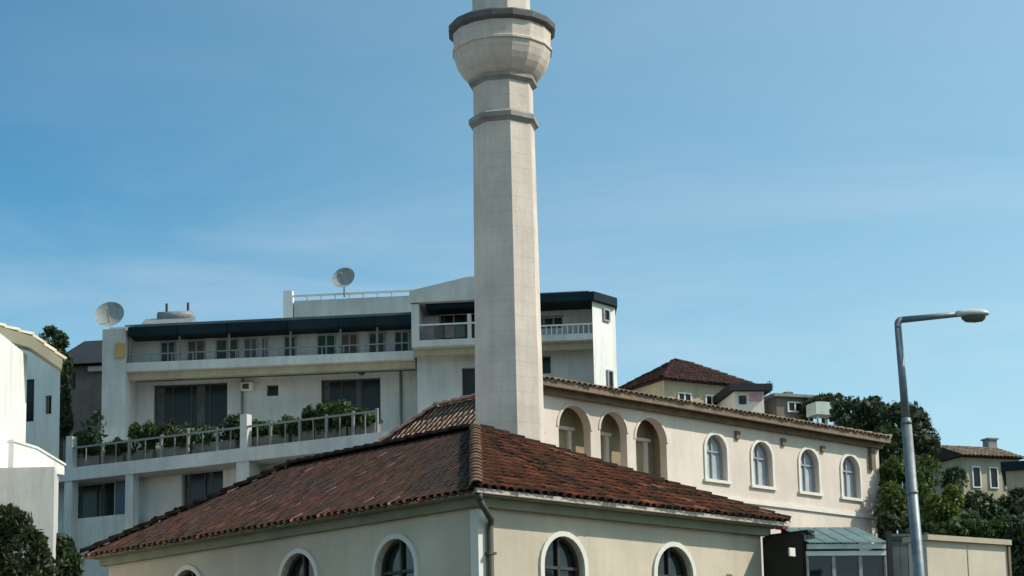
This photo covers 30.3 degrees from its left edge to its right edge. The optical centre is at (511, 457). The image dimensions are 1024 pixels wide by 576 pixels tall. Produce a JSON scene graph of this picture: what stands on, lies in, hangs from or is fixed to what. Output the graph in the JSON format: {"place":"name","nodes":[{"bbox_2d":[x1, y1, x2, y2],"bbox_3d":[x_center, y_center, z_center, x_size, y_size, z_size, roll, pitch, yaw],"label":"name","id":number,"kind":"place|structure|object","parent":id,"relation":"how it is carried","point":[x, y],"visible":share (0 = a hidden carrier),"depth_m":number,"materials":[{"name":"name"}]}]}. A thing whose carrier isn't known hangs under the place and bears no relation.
{"place":"outdoors","nodes":[
{"label":"outdoors","id":0,"kind":"place"},
{"bbox_2d":[0,0,1023,532],"label":"sky","id":1,"kind":"structure","parent":0,"point":[760,190],"materials":[{"name":"blue"}]},
{"bbox_3d":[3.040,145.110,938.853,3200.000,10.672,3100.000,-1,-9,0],"label":"ground","id":2,"kind":"structure","parent":0,"visible":0},
{"bbox_2d":[0,503,58,575],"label":"leafy tree","id":3,"kind":"object","parent":2,"relation":"on","point":[17,529],"visible":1,"depth_m":39.85,"materials":[{"name":"green plant"}]},
{"bbox_2d":[0,439,65,575],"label":"garden wall","id":4,"kind":"structure","parent":2,"relation":"on","point":[29,479],"depth_m":48.04,"materials":[{"name":"white paint"}]},
{"bbox_2d":[0,323,66,477],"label":"white house","id":5,"kind":"structure","parent":2,"relation":"on","point":[31,366],"depth_m":51.63,"materials":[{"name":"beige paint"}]},
{"bbox_2d":[26,380,33,421],"bbox_3d":[-14.029,-1.641,55.140,0.358,1.247,0.110,-3,-9,13],"label":"window","id":6,"kind":"structure","parent":5,"relation":"in","point":[30,383],"depth_m":55.12,"materials":[{"name":"glass"}]},
{"bbox_2d":[46,396,51,413],"bbox_3d":[-13.407,-1.512,54.972,0.189,0.541,0.110,-3,-9,13],"label":"window","id":7,"kind":"structure","parent":5,"relation":"in","point":[49,396],"depth_m":54.94,"materials":[{"name":"black glass"}]},
{"bbox_2d":[38,333,62,413],"bbox_3d":[-13.322,2.789,54.272,0.807,13.083,0.477,-1,-9,0],"label":"climbing vine","id":8,"kind":"object","parent":2,"relation":"on","point":[45,338],"visible":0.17,"depth_m":55.13,"materials":[{"name":"green plant"}]},
{"bbox_2d":[42,324,73,460],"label":"leafy tree","id":9,"kind":"object","parent":2,"relation":"on","point":[66,421],"visible":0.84,"depth_m":73.27,"materials":[{"name":"green plant"}]},
{"bbox_2d":[56,532,84,575],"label":"leafy shrub","id":10,"kind":"object","parent":2,"relation":"on","point":[68,557],"visible":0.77,"depth_m":49.05,"materials":[{"name":"green plant"}]},
{"bbox_2d":[63,340,101,468],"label":"slate roofed house","id":11,"kind":"structure","parent":2,"relation":"on","point":[86,385],"depth_m":77.42,"materials":[{"name":"grey paint"}]},
{"bbox_2d":[70,373,75,389],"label":"window","id":12,"kind":"structure","parent":11,"relation":"in","point":[73,378],"depth_m":77.67,"materials":[{"name":"black glass"}]},
{"bbox_2d":[58,276,616,575],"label":"apartment block","id":13,"kind":"structure","parent":2,"relation":"on","point":[394,362],"depth_m":69.82,"materials":[{"name":"white paint"}]},
{"bbox_2d":[71,409,107,466],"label":"planter","id":14,"kind":"object","parent":13,"relation":"on","point":[88,436],"visible":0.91,"depth_m":66.83,"materials":[{"name":"green plant"}]},
{"bbox_2d":[78,483,114,518],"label":"window","id":15,"kind":"structure","parent":13,"relation":"in","point":[97,500],"depth_m":67.48,"materials":[{"name":"grey glass"}]},
{"bbox_2d":[94,302,123,326],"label":"satellite dish","id":16,"kind":"object","parent":13,"relation":"on","point":[107,314],"visible":1,"depth_m":69.23,"materials":[{"name":"metal"}]},
{"bbox_2d":[104,437,127,463],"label":"planter","id":17,"kind":"object","parent":13,"relation":"on","point":[109,452],"visible":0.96,"depth_m":66.09,"materials":[{"name":"green plant"}]},
{"bbox_2d":[126,418,157,460],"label":"planter","id":18,"kind":"object","parent":13,"relation":"on","point":[146,432],"visible":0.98,"depth_m":65.64,"materials":[{"name":"green plant"}]},
{"bbox_2d":[160,341,175,360],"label":"window","id":19,"kind":"structure","parent":13,"relation":"in","point":[170,346],"depth_m":71.21,"materials":[{"name":"glass"}]},
{"bbox_2d":[141,302,195,323],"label":"solar water heater","id":20,"kind":"object","parent":13,"relation":"on","point":[166,316],"visible":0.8,"depth_m":73.16,"materials":[{"name":"grey metal"}]},
{"bbox_2d":[153,418,194,457],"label":"planter","id":21,"kind":"object","parent":13,"relation":"on","point":[180,442],"visible":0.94,"depth_m":65.06,"materials":[{"name":"green plant"}]},
{"bbox_2d":[155,383,226,428],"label":"window","id":22,"kind":"structure","parent":13,"relation":"in","point":[193,404],"depth_m":72.06,"materials":[{"name":"grey glass"}]},
{"bbox_2d":[187,340,205,359],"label":"window","id":23,"kind":"structure","parent":13,"relation":"in","point":[193,345],"depth_m":71.10,"materials":[{"name":"brown glass"}]},
{"bbox_2d":[184,471,222,508],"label":"window","id":24,"kind":"structure","parent":13,"relation":"in","point":[197,486],"depth_m":65.36,"materials":[{"name":"grey glass"}]},
{"bbox_2d":[190,424,228,453],"bbox_3d":[-10.251,-0.669,64.515,1.586,1.167,0.800,-6,-10,28],"label":"planter","id":25,"kind":"object","parent":13,"relation":"on","point":[209,443],"visible":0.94,"depth_m":64.40,"materials":[{"name":"green plant"}]},
{"bbox_2d":[215,338,238,358],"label":"window","id":26,"kind":"structure","parent":13,"relation":"in","point":[220,344],"depth_m":70.98,"materials":[{"name":"green glass"}]},
{"bbox_2d":[222,413,239,449],"bbox_3d":[-9.423,-0.877,64.032,0.982,1.392,0.882,-6,-10,28],"label":"planter","id":27,"kind":"object","parent":13,"relation":"on","point":[231,420],"visible":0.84,"depth_m":63.85,"materials":[{"name":"green plant"}]},
{"bbox_2d":[244,338,257,357],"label":"window","id":28,"kind":"structure","parent":13,"relation":"in","point":[249,343],"depth_m":70.88,"materials":[{"name":"grey glass"}]},
{"bbox_2d":[261,337,267,356],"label":"window","id":29,"kind":"structure","parent":13,"relation":"in","point":[264,340],"depth_m":70.81,"materials":[{"name":"grey glass"}]},
{"bbox_2d":[251,414,293,446],"bbox_3d":[-8.026,-0.853,63.358,2.200,1.076,0.904,-6,-10,28],"label":"planter","id":30,"kind":"object","parent":13,"relation":"on","point":[278,433],"visible":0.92,"depth_m":63.11,"materials":[{"name":"green plant"}]},
{"bbox_2d":[268,386,277,395],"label":"window","id":31,"kind":"structure","parent":13,"relation":"in","point":[272,390],"depth_m":71.78,"materials":[{"name":"black glass"}]},
{"bbox_2d":[284,336,296,355],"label":"window","id":32,"kind":"structure","parent":13,"relation":"in","point":[286,338],"depth_m":70.74,"materials":[{"name":"glass"}]},
{"bbox_2d":[289,404,314,441],"bbox_3d":[-6.897,-1.090,62.645,1.167,1.276,0.798,-6,-10,28],"label":"planter","id":33,"kind":"object","parent":13,"relation":"on","point":[307,427],"visible":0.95,"depth_m":62.43,"materials":[{"name":"green plant"}]},
{"bbox_2d":[317,334,335,354],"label":"window","id":34,"kind":"structure","parent":13,"relation":"in","point":[327,339],"depth_m":70.58,"materials":[{"name":"green glass"}]},
{"bbox_2d":[312,399,352,439],"bbox_3d":[-5.898,-1.228,62.130,1.543,1.346,0.856,-6,-10,28],"label":"planter","id":35,"kind":"object","parent":13,"relation":"on","point":[320,410],"visible":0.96,"depth_m":61.98,"materials":[{"name":"green plant"}]},
{"bbox_2d":[332,267,354,296],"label":"satellite dish","id":36,"kind":"object","parent":13,"relation":"on","point":[343,277],"visible":1,"depth_m":72.50,"materials":[{"name":"metal"}]},
{"bbox_2d":[342,333,357,353],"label":"window","id":37,"kind":"structure","parent":13,"relation":"in","point":[350,338],"depth_m":70.50,"materials":[{"name":"glass"}]},
{"bbox_2d":[322,378,380,418],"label":"window","id":38,"kind":"structure","parent":13,"relation":"in","point":[364,393],"depth_m":71.45,"materials":[{"name":"grey glass"}]},
{"bbox_2d":[345,407,382,435],"bbox_3d":[-4.808,-1.182,61.639,1.393,1.056,0.926,-6,-10,28],"label":"planter","id":39,"kind":"object","parent":13,"relation":"on","point":[359,423],"visible":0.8,"depth_m":61.42,"materials":[{"name":"green plant"}]},
{"bbox_2d":[369,332,384,351],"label":"window","id":40,"kind":"structure","parent":13,"relation":"in","point":[372,335],"depth_m":70.39,"materials":[{"name":"glass"}]},
{"bbox_2d":[394,331,409,350],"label":"window","id":41,"kind":"structure","parent":13,"relation":"in","point":[399,336],"depth_m":70.29,"materials":[{"name":"glass"}]},
{"bbox_2d":[439,314,474,339],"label":"window","id":42,"kind":"structure","parent":13,"relation":"in","point":[450,318],"depth_m":69.88,"materials":[{"name":"black glass"}]},
{"bbox_2d":[463,368,474,394],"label":"window","id":43,"kind":"structure","parent":13,"relation":"in","point":[468,374],"depth_m":69.49,"materials":[{"name":"grey glass"}]},
{"bbox_2d":[542,357,550,373],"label":"window","id":44,"kind":"structure","parent":13,"relation":"in","point":[546,361],"depth_m":69.25,"materials":[{"name":"black glass"}]},
{"bbox_2d":[541,316,562,328],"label":"window","id":45,"kind":"structure","parent":13,"relation":"in","point":[554,320],"depth_m":69.49,"materials":[{"name":"black glass"}]},
{"bbox_2d":[602,308,610,321],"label":"window","id":46,"kind":"structure","parent":13,"relation":"in","point":[606,312],"depth_m":68.54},
{"bbox_2d":[606,369,613,386],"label":"window","id":47,"kind":"structure","parent":13,"relation":"in","point":[609,373],"depth_m":68.28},
{"bbox_2d":[79,423,790,575],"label":"corner pavilion","id":48,"kind":"structure","parent":2,"relation":"on","point":[473,499],"depth_m":39.48,"materials":[{"name":"brown tile"}]},
{"bbox_2d":[174,565,201,575],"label":"window","id":49,"kind":"structure","parent":48,"relation":"in","point":[194,571],"depth_m":42.74,"materials":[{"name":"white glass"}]},
{"bbox_2d":[278,548,318,575],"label":"window","id":50,"kind":"structure","parent":48,"relation":"in","point":[304,564],"depth_m":39.90,"materials":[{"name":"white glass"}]},
{"bbox_2d":[371,534,418,575],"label":"window","id":51,"kind":"structure","parent":48,"relation":"in","point":[400,558],"depth_m":37.67,"materials":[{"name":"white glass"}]},
{"bbox_2d":[539,531,588,575],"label":"window","id":52,"kind":"structure","parent":48,"relation":"in","point":[558,557],"depth_m":37.50,"materials":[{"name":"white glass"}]},
{"bbox_2d":[653,541,696,575],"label":"window","id":53,"kind":"structure","parent":48,"relation":"in","point":[668,561],"depth_m":39.79,"materials":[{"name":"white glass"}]},
{"bbox_2d":[379,393,544,440],"bbox_3d":[-1.421,4.176,54.468,2.634,12.054,4.626,7,-12,-43],"label":"side annex","id":54,"kind":"object","parent":2,"relation":"on","point":[444,414],"visible":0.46,"depth_m":55.23,"materials":[{"name":"brown tile"}]},
{"bbox_2d":[449,0,554,442],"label":"minaret","id":55,"kind":"object","parent":2,"relation":"on","point":[502,52],"visible":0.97,"depth_m":52.07,"materials":[{"name":"concrete"}]},
{"bbox_2d":[618,358,752,405],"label":"red roofed house","id":56,"kind":"structure","parent":2,"relation":"on","point":[681,379],"depth_m":79.58,"materials":[{"name":"cream plaster"},{"name":"dark roof tile"},{"name":"maroon roof tile"}]},
{"bbox_2d":[677,392,691,400],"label":"window","id":57,"kind":"structure","parent":56,"relation":"in","point":[680,395],"depth_m":78.97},
{"bbox_2d":[705,394,718,405],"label":"window","id":58,"kind":"structure","parent":56,"relation":"in","point":[708,398],"depth_m":79.63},
{"bbox_2d":[543,375,891,575],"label":"prayer hall","id":59,"kind":"structure","parent":2,"relation":"on","point":[805,474],"depth_m":61.05,"materials":[{"name":"cream plaster"},{"name":"clay roof tile"},{"name":"white paint"}]},
{"bbox_2d":[703,431,731,484],"bbox_3d":[6.478,-0.003,60.611,1.320,1.671,0.320,7,-12,-43],"label":"window","id":60,"kind":"structure","parent":59,"relation":"in","point":[712,450],"depth_m":60.79,"materials":[{"name":"white paint"}]},
{"bbox_2d":[750,439,777,490],"bbox_3d":[8.159,0.216,62.216,1.320,1.671,0.320,7,-12,-43],"label":"window","id":61,"kind":"structure","parent":59,"relation":"in","point":[758,455],"depth_m":62.40,"materials":[{"name":"white paint"}]},
{"bbox_2d":[798,446,823,496],"bbox_3d":[9.975,0.451,63.936,1.320,1.671,0.320,7,-12,-43],"label":"window","id":62,"kind":"structure","parent":59,"relation":"in","point":[806,476],"depth_m":64.13,"materials":[{"name":"white paint"}]},
{"bbox_2d":[840,453,864,501],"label":"window","id":63,"kind":"structure","parent":59,"relation":"in","point":[847,469],"depth_m":65.74,"materials":[{"name":"white paint"}]},
{"bbox_2d":[713,383,772,412],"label":"rooftop hut","id":64,"kind":"object","parent":2,"relation":"on","point":[747,396],"visible":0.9,"depth_m":77.26,"materials":[{"name":"white paint"}]},
{"bbox_2d":[739,396,745,403],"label":"window","id":65,"kind":"structure","parent":64,"relation":"in","point":[742,399],"depth_m":77.20,"materials":[{"name":"grey glass"}]},
{"bbox_2d":[762,526,815,575],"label":"dark kiosk","id":66,"kind":"object","parent":2,"relation":"on","point":[784,554],"visible":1,"depth_m":41.15,"materials":[{"name":"black paint"}]},
{"bbox_2d":[764,381,815,420],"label":"grey shed","id":67,"kind":"structure","parent":2,"relation":"on","point":[786,404],"depth_m":79.28,"materials":[{"name":"concrete"}]},
{"bbox_2d":[787,401,802,412],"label":"window","id":68,"kind":"structure","parent":67,"relation":"in","point":[794,407],"depth_m":79.30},
{"bbox_2d":[806,401,834,425],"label":"water tank","id":69,"kind":"object","parent":2,"relation":"on","point":[818,409],"visible":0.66,"depth_m":75.26,"materials":[{"name":"grey metal"}]},
{"bbox_2d":[798,392,846,423],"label":"leafy tree","id":70,"kind":"object","parent":2,"relation":"on","point":[828,397],"visible":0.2,"depth_m":79.16,"materials":[{"name":"green plant"}]},
{"bbox_2d":[781,527,886,575],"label":"glazed lean to","id":71,"kind":"object","parent":2,"relation":"on","point":[837,552],"visible":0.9,"depth_m":40.80,"materials":[{"name":"teal metal"}]},
{"bbox_2d":[829,395,941,504],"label":"leafy tree","id":72,"kind":"object","parent":2,"relation":"on","point":[874,414],"visible":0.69,"depth_m":70.89,"materials":[{"name":"green plant"}]},
{"bbox_2d":[874,510,936,543],"bbox_3d":[12.262,4.214,58.030,2.212,5.286,1.293,-1,-9,0],"label":"leafy shrub","id":73,"kind":"object","parent":2,"relation":"on","point":[887,520],"visible":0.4,"depth_m":58.13,"materials":[{"name":"green plant"}]},
{"bbox_2d":[885,531,928,575],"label":"sheet gate","id":74,"kind":"structure","parent":2,"relation":"on","point":[897,554],"depth_m":37.16,"materials":[{"name":"black metal"}]},
{"bbox_2d":[873,453,943,521],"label":"leafy tree","id":75,"kind":"object","parent":2,"relation":"on","point":[893,490],"visible":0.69,"depth_m":66.28,"materials":[{"name":"green plant"}]},
{"bbox_2d":[894,309,989,575],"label":"street lamp","id":76,"kind":"object","parent":2,"relation":"on","point":[970,316],"visible":1,"depth_m":28.33,"materials":[{"name":"metal"}]},
{"bbox_2d":[920,483,965,528],"bbox_3d":[13.698,3.232,60.175,1.660,4.944,1.136,-1,-9,0],"label":"leafy shrub","id":77,"kind":"object","parent":2,"relation":"on","point":[947,504],"visible":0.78,"depth_m":60.17,"materials":[{"name":"green plant"}]},
{"bbox_2d":[902,534,1011,575],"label":"rendered wall","id":78,"kind":"structure","parent":2,"relation":"on","point":[944,555],"depth_m":34.63,"materials":[{"name":"beige paint"}]},
{"bbox_2d":[932,514,1012,538],"bbox_3d":[13.917,4.795,55.890,2.857,6.300,1.406,-1,-9,0],"label":"leafy shrub","id":79,"kind":"object","parent":2,"relation":"on","point":[991,529],"visible":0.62,"depth_m":55.90,"materials":[{"name":"green plant"}]},
{"bbox_2d":[925,438,1023,522],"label":"brown roofed house","id":80,"kind":"structure","parent":2,"relation":"on","point":[981,466],"depth_m":91.46,"materials":[{"name":"beige paint"}]},
{"bbox_2d":[971,466,981,487],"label":"window","id":81,"kind":"structure","parent":80,"relation":"in","point":[975,470],"depth_m":91.05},
{"bbox_2d":[988,467,998,488],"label":"window","id":82,"kind":"structure","parent":80,"relation":"in","point":[993,471],"depth_m":91.43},
{"bbox_2d":[939,465,1012,522],"bbox_3d":[16.023,2.016,65.170,2.454,4.269,5.122,-3,-9,13],"label":"leafy shrub","id":83,"kind":"object","parent":2,"relation":"on","point":[994,509],"visible":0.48,"depth_m":64.20,"materials":[{"name":"green plant"}]},
{"bbox_2d":[997,486,1023,515],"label":"leafy tree","id":84,"kind":"object","parent":2,"relation":"on","point":[1010,504],"visible":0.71,"depth_m":80.29,"materials":[{"name":"green plant"}]},
{"bbox_2d":[1000,461,1023,520],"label":"cream house","id":85,"kind":"structure","parent":2,"relation":"on","point":[1012,472],"depth_m":84.84,"materials":[{"name":"beige paint"}]},
{"bbox_2d":[1005,497,1023,575],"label":"leafy shrub","id":86,"kind":"object","parent":2,"relation":"on","point":[1015,532],"visible":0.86,"depth_m":44.07,"materials":[{"name":"green plant"}]}
]}

